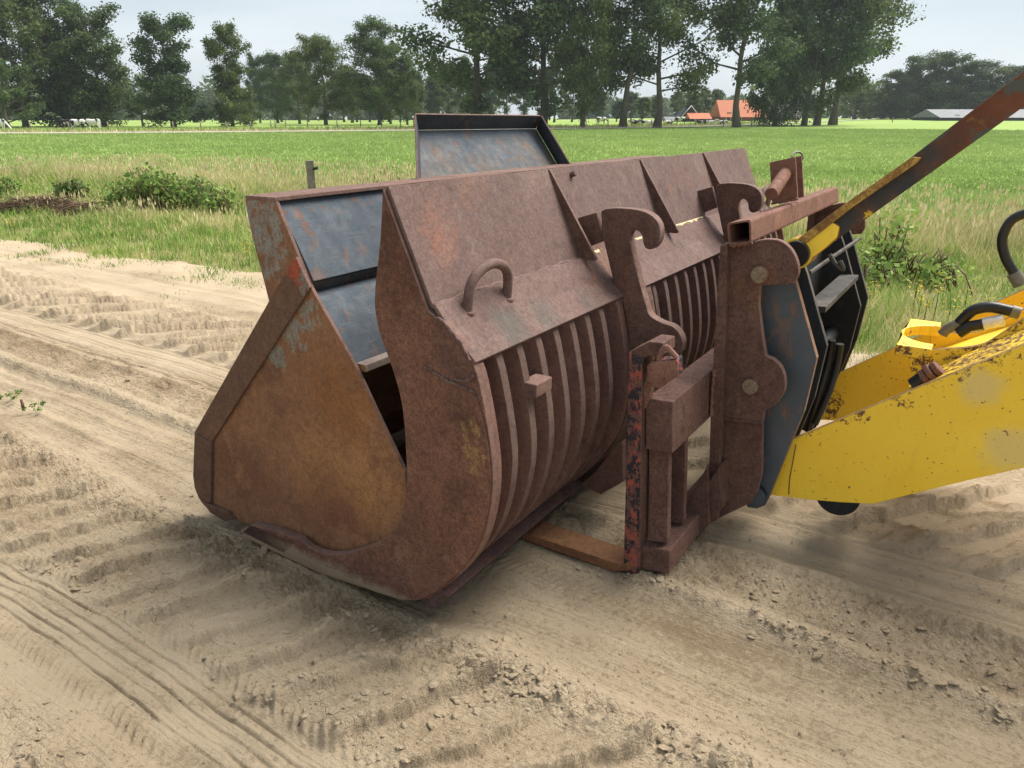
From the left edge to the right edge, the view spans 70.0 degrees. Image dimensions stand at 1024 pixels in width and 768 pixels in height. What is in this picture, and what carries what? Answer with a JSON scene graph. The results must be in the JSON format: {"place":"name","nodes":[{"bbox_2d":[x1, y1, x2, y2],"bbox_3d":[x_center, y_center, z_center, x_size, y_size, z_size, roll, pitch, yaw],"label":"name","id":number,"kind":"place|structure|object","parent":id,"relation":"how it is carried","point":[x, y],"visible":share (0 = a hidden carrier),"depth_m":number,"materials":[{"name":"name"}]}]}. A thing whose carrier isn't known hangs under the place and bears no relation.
{"place":"outdoors","nodes":[
{"label":"outdoors","id":0,"kind":"place"},
{"bbox_2d":[0,240,1023,767],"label":"sand road","id":1,"kind":"structure","parent":0,"point":[698,626],"depth_m":2.58,"materials":[{"name":"beige sand"}]},
{"bbox_2d":[0,389,21,399],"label":"sand weed","id":2,"kind":"object","parent":1,"relation":"on","point":[9,394],"visible":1,"depth_m":4.58,"materials":[{"name":"green plant"}]},
{"bbox_2d":[19,399,45,410],"bbox_3d":[-2.889,0.119,4.404,0.142,0.074,0.111,0,20,0],"label":"sand weed","id":3,"kind":"object","parent":1,"relation":"on","point":[23,407],"visible":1,"depth_m":4.39,"materials":[{"name":"green plant"}]},
{"bbox_2d":[193,113,783,608],"bbox_3d":[0.296,-0.548,3.941,1.876,1.706,3.583,13,23,31],"label":"grapple bucket","id":4,"kind":"object","parent":1,"relation":"on","point":[477,315],"visible":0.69,"depth_m":2.67,"materials":[{"name":"metal"}]},
{"bbox_2d":[0,344,1022,767],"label":"sand clods","id":5,"kind":"object","parent":1,"relation":"on","point":[674,724],"visible":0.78,"depth_m":2.26,"materials":[{"name":"beige sand"}]},
{"bbox_2d":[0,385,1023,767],"bbox_3d":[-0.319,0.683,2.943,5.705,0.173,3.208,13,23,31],"label":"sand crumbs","id":6,"kind":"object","parent":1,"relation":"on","point":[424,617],"visible":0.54,"depth_m":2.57,"materials":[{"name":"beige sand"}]},
{"bbox_2d":[747,71,1023,514],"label":"wheel loader","id":7,"kind":"object","parent":1,"relation":"on","point":[933,405],"visible":0.94,"depth_m":2.77,"materials":[{"name":"yellow metal"}]},
{"bbox_2d":[641,151,865,572],"bbox_3d":[1.249,-0.245,3.382,0.393,1.589,2.307,13,24,31],"label":"fork carriage","id":8,"kind":"object","parent":7,"relation":"attached to","point":[732,383],"visible":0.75,"depth_m":2.78,"materials":[{"name":"metal"}]},
{"bbox_2d":[520,334,682,572],"bbox_3d":[-0.020,0.169,2.997,1.452,0.944,0.127,13,24,31],"label":"pallet fork","id":9,"kind":"object","parent":8,"relation":"attached to","point":[660,370],"visible":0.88,"depth_m":2.69,"materials":[{"name":"red paint"}]},
{"bbox_2d":[0,118,1023,368],"bbox_3d":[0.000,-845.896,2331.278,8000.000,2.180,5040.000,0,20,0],"label":"ground","id":10,"kind":"structure","parent":0,"point":[876,123],"depth_m":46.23,"materials":[{"name":"green plant"}]},
{"bbox_2d":[0,119,11,129],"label":"cow","id":11,"kind":"object","parent":10,"relation":"on","point":[3,122],"visible":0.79,"depth_m":95.97},
{"bbox_2d":[0,177,21,196],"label":"bramble bush","id":12,"kind":"object","parent":10,"relation":"on","point":[3,187],"visible":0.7,"depth_m":16.30,"materials":[{"name":"green plant"}]},
{"bbox_2d":[0,38,29,110],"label":"oak tree","id":13,"kind":"object","parent":10,"relation":"on","point":[11,51],"visible":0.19,"depth_m":120.67,"materials":[{"name":"green plant"}]},
{"bbox_2d":[0,58,45,127],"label":"willow bush","id":14,"kind":"object","parent":10,"relation":"on","point":[31,110],"visible":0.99,"depth_m":110.21,"materials":[{"name":"green plant"}]},
{"bbox_2d":[0,0,82,126],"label":"oak tree","id":15,"kind":"object","parent":10,"relation":"on","point":[31,28],"visible":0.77,"depth_m":114.95,"materials":[{"name":"green plant"}]},
{"bbox_2d":[0,193,108,217],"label":"brush heap","id":16,"kind":"object","parent":10,"relation":"on","point":[58,203],"visible":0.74,"depth_m":13.50,"materials":[{"name":"brown wood"}]},
{"bbox_2d":[4,0,116,126],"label":"oak tree","id":17,"kind":"object","parent":10,"relation":"on","point":[63,60],"visible":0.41,"depth_m":120.46,"materials":[{"name":"green plant"}]},
{"bbox_2d":[55,119,74,128],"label":"cow","id":18,"kind":"object","parent":10,"relation":"on","point":[62,122],"visible":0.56,"depth_m":97.70},
{"bbox_2d":[48,177,95,199],"bbox_3d":[-9.462,-4.165,15.648,0.879,0.491,0.697,-6,21,-16],"label":"bramble bush","id":19,"kind":"object","parent":10,"relation":"on","point":[71,188],"visible":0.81,"depth_m":15.58,"materials":[{"name":"green plant"}]},
{"bbox_2d":[70,119,90,130],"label":"cow","id":20,"kind":"object","parent":10,"relation":"on","point":[79,122],"visible":0.84,"depth_m":96.78},
{"bbox_2d":[84,119,100,127],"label":"cow","id":21,"kind":"object","parent":10,"relation":"on","point":[90,122],"visible":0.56,"depth_m":99.55},
{"bbox_2d":[51,0,153,126],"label":"oak tree","id":22,"kind":"object","parent":10,"relation":"on","point":[101,95],"visible":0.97,"depth_m":119.67,"materials":[{"name":"green plant"}]},
{"bbox_2d":[28,121,250,129],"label":"wire fence","id":23,"kind":"object","parent":10,"relation":"on","point":[226,125],"visible":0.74,"depth_m":96.89,"materials":[{"name":"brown wood"}]},
{"bbox_2d":[124,100,162,125],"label":"pollard willow","id":24,"kind":"object","parent":10,"relation":"on","point":[142,117],"visible":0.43,"depth_m":125.69,"materials":[{"name":"green plant"}]},
{"bbox_2d":[93,162,245,213],"bbox_3d":[-6.467,-3.690,13.820,3.038,1.021,1.155,2,20,6],"label":"bramble bush","id":25,"kind":"object","parent":10,"relation":"on","point":[145,185],"visible":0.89,"depth_m":13.68,"materials":[{"name":"green plant"}]},
{"bbox_2d":[124,11,217,126],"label":"alder tree","id":26,"kind":"object","parent":10,"relation":"on","point":[170,85],"visible":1,"depth_m":116.37,"materials":[{"name":"green plant"}]},
{"bbox_2d":[200,18,256,126],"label":"alder tree","id":27,"kind":"object","parent":10,"relation":"on","point":[229,70],"visible":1,"depth_m":120.61,"materials":[{"name":"green plant"}]},
{"bbox_2d":[0,69,501,119],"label":"woodland","id":28,"kind":"object","parent":10,"relation":"on","point":[208,95],"visible":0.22,"depth_m":401.81,"materials":[{"name":"green plant"}]},
{"bbox_2d":[241,101,261,125],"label":"pollard willow","id":29,"kind":"object","parent":10,"relation":"on","point":[252,105],"visible":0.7,"depth_m":126.09,"materials":[{"name":"green plant"}]},
{"bbox_2d":[243,50,273,122],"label":"avenue tree","id":30,"kind":"object","parent":10,"relation":"on","point":[251,62],"visible":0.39,"depth_m":169.50,"materials":[{"name":"green plant"}]},
{"bbox_2d":[247,48,296,122],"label":"avenue tree","id":31,"kind":"object","parent":10,"relation":"on","point":[270,62],"visible":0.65,"depth_m":165.48,"materials":[{"name":"green plant"}]},
{"bbox_2d":[269,82,287,121],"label":"slim tree","id":32,"kind":"object","parent":10,"relation":"on","point":[281,120],"visible":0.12,"depth_m":214.61,"materials":[{"name":"green plant"}]},
{"bbox_2d":[271,50,311,123],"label":"avenue tree","id":33,"kind":"object","parent":10,"relation":"on","point":[292,68],"visible":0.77,"depth_m":151.34,"materials":[{"name":"green plant"}]},
{"bbox_2d":[296,66,313,121],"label":"slim tree","id":34,"kind":"object","parent":10,"relation":"on","point":[307,114],"visible":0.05,"depth_m":215.22,"materials":[{"name":"green plant"}]},
{"bbox_2d":[305,160,317,188],"bbox_3d":[-3.917,-3.938,14.443,0.255,0.920,0.154,0,20,0],"label":"fence post","id":35,"kind":"object","parent":10,"relation":"on","point":[310,169],"visible":0.66,"depth_m":14.32,"materials":[{"name":"grey wood"}]},
{"bbox_2d":[289,32,355,124],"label":"avenue tree","id":36,"kind":"object","parent":10,"relation":"on","point":[314,49],"visible":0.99,"depth_m":136.66,"materials":[{"name":"green plant"}]},
{"bbox_2d":[326,78,354,121],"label":"slim tree","id":37,"kind":"object","parent":10,"relation":"on","point":[344,113],"visible":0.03,"depth_m":215.22,"materials":[{"name":"green plant"}]},
{"bbox_2d":[270,120,413,127],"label":"wire fence","id":38,"kind":"object","parent":10,"relation":"on","point":[336,123],"visible":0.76,"depth_m":109.40,"materials":[{"name":"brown wood"}]},
{"bbox_2d":[337,62,361,122],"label":"avenue tree","id":39,"kind":"object","parent":10,"relation":"on","point":[351,99],"visible":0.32,"depth_m":175.87,"materials":[{"name":"green plant"}]},
{"bbox_2d":[341,84,362,121],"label":"slim tree","id":40,"kind":"object","parent":10,"relation":"on","point":[358,106],"visible":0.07,"depth_m":214.62,"materials":[{"name":"green plant"}]},
{"bbox_2d":[359,74,374,121],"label":"slim tree","id":41,"kind":"object","parent":10,"relation":"on","point":[369,113],"visible":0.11,"depth_m":214.79,"materials":[{"name":"green plant"}]},
{"bbox_2d":[340,14,420,124],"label":"avenue tree","id":42,"kind":"object","parent":10,"relation":"on","point":[381,56],"visible":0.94,"depth_m":135.44,"materials":[{"name":"green plant"}]},
{"bbox_2d":[352,166,413,183],"bbox_3d":[-3.023,-4.841,17.336,1.601,0.642,0.706,0,20,0],"label":"bramble bush","id":43,"kind":"object","parent":10,"relation":"on","point":[381,172],"visible":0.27,"depth_m":17.28,"materials":[{"name":"green plant"}]},
{"bbox_2d":[372,35,401,123],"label":"avenue tree","id":44,"kind":"object","parent":10,"relation":"on","point":[390,112],"visible":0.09,"depth_m":152.99,"materials":[{"name":"green plant"}]},
{"bbox_2d":[388,85,408,121],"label":"slim tree","id":45,"kind":"object","parent":10,"relation":"on","point":[402,106],"visible":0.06,"depth_m":214.97,"materials":[{"name":"green plant"}]},
{"bbox_2d":[0,119,811,133],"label":"lane side grass","id":46,"kind":"structure","parent":10,"relation":"on","point":[232,128],"depth_m":98.32,"materials":[{"name":"green plant"}]},
{"bbox_2d":[390,56,427,124],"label":"avenue tree","id":47,"kind":"object","parent":10,"relation":"on","point":[410,71],"visible":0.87,"depth_m":138.06,"materials":[{"name":"green plant"}]},
{"bbox_2d":[408,70,428,115],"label":"slim tree","id":48,"kind":"object","parent":10,"relation":"on","point":[422,93],"visible":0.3,"depth_m":190.59,"materials":[{"name":"green plant"}]},
{"bbox_2d":[420,76,442,112],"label":"slim tree","id":49,"kind":"object","parent":10,"relation":"on","point":[435,99],"visible":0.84,"depth_m":210.51,"materials":[{"name":"green plant"}]},
{"bbox_2d":[0,119,869,132],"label":"lane","id":50,"kind":"structure","parent":10,"relation":"on","point":[360,130],"depth_m":91.85,"materials":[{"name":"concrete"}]},
{"bbox_2d":[425,76,449,113],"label":"slim tree","id":51,"kind":"object","parent":10,"relation":"on","point":[442,93],"visible":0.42,"depth_m":213.25,"materials":[{"name":"green plant"}]},
{"bbox_2d":[436,65,460,113],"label":"slim tree","id":52,"kind":"object","parent":10,"relation":"on","point":[451,92],"visible":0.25,"depth_m":231.38,"materials":[{"name":"green plant"}]},
{"bbox_2d":[452,54,473,113],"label":"slim tree","id":53,"kind":"object","parent":10,"relation":"on","point":[460,97],"visible":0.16,"depth_m":190.05,"materials":[{"name":"green plant"}]},
{"bbox_2d":[389,0,567,113],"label":"tall avenue tree","id":54,"kind":"object","parent":10,"relation":"on","point":[472,15],"visible":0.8,"depth_m":111.97,"materials":[{"name":"green plant"}]},
{"bbox_2d":[482,61,497,113],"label":"slim tree","id":55,"kind":"object","parent":10,"relation":"on","point":[489,94],"visible":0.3,"depth_m":230.31,"materials":[{"name":"green plant"}]},
{"bbox_2d":[494,74,517,114],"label":"slim tree","id":56,"kind":"object","parent":10,"relation":"on","point":[505,108],"visible":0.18,"depth_m":190.72,"materials":[{"name":"green plant"}]},
{"bbox_2d":[0,127,1023,220],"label":"meadow grass","id":57,"kind":"structure","parent":10,"relation":"on","point":[779,140],"depth_m":41.63,"materials":[{"name":"green plant"}]},
{"bbox_2d":[513,84,533,114],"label":"slim tree","id":58,"kind":"object","parent":10,"relation":"on","point":[524,105],"visible":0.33,"depth_m":211.23,"materials":[{"name":"green plant"}]},
{"bbox_2d":[530,75,541,114],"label":"slim tree","id":59,"kind":"object","parent":10,"relation":"on","point":[536,104],"visible":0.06,"depth_m":232.74,"materials":[{"name":"green plant"}]},
{"bbox_2d":[466,0,632,124],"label":"tall avenue tree","id":60,"kind":"object","parent":10,"relation":"on","point":[544,21],"visible":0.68,"depth_m":110.08,"materials":[{"name":"green plant"}]},
{"bbox_2d":[546,57,566,122],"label":"slim tree","id":61,"kind":"object","parent":10,"relation":"on","point":[552,77],"visible":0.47,"depth_m":188.25,"materials":[{"name":"green plant"}]},
{"bbox_2d":[560,84,580,121],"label":"slim tree","id":62,"kind":"object","parent":10,"relation":"on","point":[568,99],"visible":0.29,"depth_m":211.21,"materials":[{"name":"green plant"}]},
{"bbox_2d":[545,0,631,128],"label":"tall avenue tree","id":63,"kind":"object","parent":10,"relation":"on","point":[580,26],"visible":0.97,"depth_m":105.83,"materials":[{"name":"green plant"}]},
{"bbox_2d":[591,91,608,121],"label":"slim tree","id":64,"kind":"object","parent":10,"relation":"on","point":[602,100],"visible":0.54,"depth_m":191.09,"materials":[{"name":"green plant"}]},
{"bbox_2d":[596,117,608,124],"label":"cow","id":65,"kind":"object","parent":10,"relation":"on","point":[601,119],"visible":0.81,"depth_m":140.79},
{"bbox_2d":[610,100,622,121],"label":"slim tree","id":66,"kind":"object","parent":10,"relation":"on","point":[617,105],"visible":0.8,"depth_m":211.78,"materials":[{"name":"green plant"}]},
{"bbox_2d":[557,0,691,126],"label":"tall avenue tree","id":67,"kind":"object","parent":10,"relation":"on","point":[632,52],"visible":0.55,"depth_m":108.71,"materials":[{"name":"green plant"}]},
{"bbox_2d":[627,91,642,119],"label":"slim tree","id":68,"kind":"object","parent":10,"relation":"on","point":[633,97],"visible":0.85,"depth_m":231.41,"materials":[{"name":"green plant"}]},
{"bbox_2d":[636,96,653,119],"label":"slim tree","id":69,"kind":"object","parent":10,"relation":"on","point":[645,102],"visible":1,"depth_m":191.12,"materials":[{"name":"green plant"}]},
{"bbox_2d":[649,94,665,118],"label":"slim tree","id":70,"kind":"object","parent":10,"relation":"on","point":[654,105],"visible":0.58,"depth_m":212.01,"materials":[{"name":"green plant"}]},
{"bbox_2d":[557,92,769,118],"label":"woodland","id":71,"kind":"object","parent":10,"relation":"on","point":[667,111],"visible":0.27,"depth_m":498.53,"materials":[{"name":"green plant"}]},
{"bbox_2d":[662,117,675,121],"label":"outbuilding","id":72,"kind":"structure","parent":10,"relation":"on","point":[668,118],"depth_m":200.57,"materials":[{"name":"white"}]},
{"bbox_2d":[663,120,676,124],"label":"cow","id":73,"kind":"object","parent":10,"relation":"on","point":[667,121],"visible":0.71,"depth_m":140.99},
{"bbox_2d":[592,0,749,127],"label":"tall avenue tree","id":74,"kind":"object","parent":10,"relation":"on","point":[696,76],"visible":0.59,"depth_m":112.08,"materials":[{"name":"green plant"}]},
{"bbox_2d":[668,91,684,115],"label":"slim tree","id":75,"kind":"object","parent":10,"relation":"on","point":[674,105],"visible":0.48,"depth_m":231.27,"materials":[{"name":"green plant"}]},
{"bbox_2d":[674,117,685,123],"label":"cow","id":76,"kind":"object","parent":10,"relation":"on","point":[681,119],"visible":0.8,"depth_m":140.79},
{"bbox_2d":[586,119,779,125],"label":"wire fence","id":77,"kind":"object","parent":10,"relation":"on","point":[671,122],"visible":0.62,"depth_m":127.05,"materials":[{"name":"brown wood"}]},
{"bbox_2d":[675,105,696,121],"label":"farmhouse","id":78,"kind":"object","parent":10,"relation":"on","point":[682,112],"visible":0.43,"depth_m":190.70,"materials":[{"name":"grey"}]},
{"bbox_2d":[674,85,709,111],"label":"tree","id":79,"kind":"object","parent":10,"relation":"on","point":[680,106],"visible":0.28,"depth_m":208.63,"materials":[{"name":"green plant"}]},
{"bbox_2d":[682,93,703,112],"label":"slim tree","id":80,"kind":"object","parent":10,"relation":"on","point":[694,100],"visible":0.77,"depth_m":190.63,"materials":[{"name":"green plant"}]},
{"bbox_2d":[685,113,711,121],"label":"farm shed","id":81,"kind":"structure","parent":10,"relation":"on","point":[691,117],"depth_m":187.00,"materials":[{"name":"orange tile"}]},
{"bbox_2d":[696,119,709,123],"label":"cow","id":82,"kind":"object","parent":10,"relation":"on","point":[700,121],"visible":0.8,"depth_m":140.97},
{"bbox_2d":[699,87,714,112],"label":"slim tree","id":83,"kind":"object","parent":10,"relation":"on","point":[706,102],"visible":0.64,"depth_m":210.43,"materials":[{"name":"green plant"}]},
{"bbox_2d":[708,88,726,111],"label":"slim tree","id":84,"kind":"object","parent":10,"relation":"on","point":[719,92],"visible":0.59,"depth_m":230.99,"materials":[{"name":"green plant"}]},
{"bbox_2d":[669,0,806,127],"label":"tall avenue tree","id":85,"kind":"object","parent":10,"relation":"on","point":[745,28],"visible":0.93,"depth_m":113.34,"materials":[{"name":"green plant"}]},
{"bbox_2d":[710,100,765,120],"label":"farmhouse","id":86,"kind":"object","parent":10,"relation":"on","point":[722,109],"visible":0.56,"depth_m":194.46,"materials":[{"name":"orange tile"}]},
{"bbox_2d":[743,0,825,126],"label":"tall avenue tree","id":87,"kind":"object","parent":10,"relation":"on","point":[781,87],"visible":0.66,"depth_m":122.53,"materials":[{"name":"green plant"}]},
{"bbox_2d":[771,103,801,120],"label":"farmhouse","id":88,"kind":"object","parent":10,"relation":"on","point":[793,115],"visible":0.17,"depth_m":196.23,"materials":[{"name":"brick"}]},
{"bbox_2d":[762,0,886,125],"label":"tall avenue tree","id":89,"kind":"object","parent":10,"relation":"on","point":[855,29],"visible":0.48,"depth_m":123.66,"materials":[{"name":"green plant"}]},
{"bbox_2d":[777,0,892,124],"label":"tall avenue tree","id":90,"kind":"object","parent":10,"relation":"on","point":[830,42],"visible":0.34,"depth_m":125.61,"materials":[{"name":"green plant"}]},
{"bbox_2d":[794,0,926,124],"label":"tall avenue tree","id":91,"kind":"object","parent":10,"relation":"on","point":[881,8],"visible":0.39,"depth_m":130.67,"materials":[{"name":"green plant"}]},
{"bbox_2d":[839,77,885,118],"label":"tree","id":92,"kind":"object","parent":10,"relation":"on","point":[844,109],"visible":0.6,"depth_m":214.90,"materials":[{"name":"green plant"}]},
{"bbox_2d":[740,78,1005,117],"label":"woodland","id":93,"kind":"object","parent":10,"relation":"on","point":[771,101],"visible":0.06,"depth_m":317.02,"materials":[{"name":"green plant"}]},
{"bbox_2d":[852,83,894,118],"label":"tree","id":94,"kind":"object","parent":10,"relation":"on","point":[883,97],"visible":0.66,"depth_m":214.53,"materials":[{"name":"green plant"}]},
{"bbox_2d":[868,68,924,118],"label":"tree","id":95,"kind":"object","parent":10,"relation":"on","point":[899,76],"visible":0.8,"depth_m":213.38,"materials":[{"name":"green plant"}]},
{"bbox_2d":[883,52,950,119],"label":"tree","id":96,"kind":"object","parent":10,"relation":"on","point":[920,83],"visible":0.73,"depth_m":211.80,"materials":[{"name":"green plant"}]},
{"bbox_2d":[856,207,982,295],"bbox_3d":[4.157,-1.419,7.713,1.281,0.822,1.309,0,20,0],"label":"bramble bush","id":97,"kind":"object","parent":10,"relation":"on","point":[891,261],"visible":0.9,"depth_m":7.77,"materials":[{"name":"green plant"}]},
{"bbox_2d":[932,285,943,320],"bbox_3d":[3.577,-0.666,6.179,0.076,0.334,0.064,0,20,0],"label":"yellow flower","id":98,"kind":"object","parent":10,"relation":"on","point":[937,298],"visible":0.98,"depth_m":6.17,"materials":[{"name":"green plant"}]},
{"bbox_2d":[912,49,977,111],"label":"tree","id":99,"kind":"object","parent":10,"relation":"on","point":[951,60],"visible":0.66,"depth_m":211.88,"materials":[{"name":"green plant"}]},
{"bbox_2d":[911,109,1023,120],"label":"farm shed","id":100,"kind":"structure","parent":10,"relation":"on","point":[944,114],"depth_m":189.08,"materials":[{"name":"white metal"}]},
{"bbox_2d":[942,59,1001,108],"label":"tree","id":101,"kind":"object","parent":10,"relation":"on","point":[978,84],"visible":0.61,"depth_m":211.93,"materials":[{"name":"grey plant"}]},
{"bbox_2d":[961,65,1020,108],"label":"tree","id":102,"kind":"object","parent":10,"relation":"on","point":[996,85],"visible":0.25,"depth_m":212.31,"materials":[{"name":"green plant"}]},
{"bbox_2d":[994,63,1023,108],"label":"tree","id":103,"kind":"object","parent":10,"relation":"on","point":[1018,68],"visible":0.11,"depth_m":211.53,"materials":[{"name":"green plant"}]},
{"bbox_2d":[0,150,1023,266],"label":"seeding grass","id":104,"kind":"structure","parent":0,"point":[1010,204],"depth_m":14.24,"materials":[{"name":"green plant"}]},
{"bbox_2d":[0,0,1023,118],"label":"sky","id":105,"kind":"structure","parent":0,"point":[987,29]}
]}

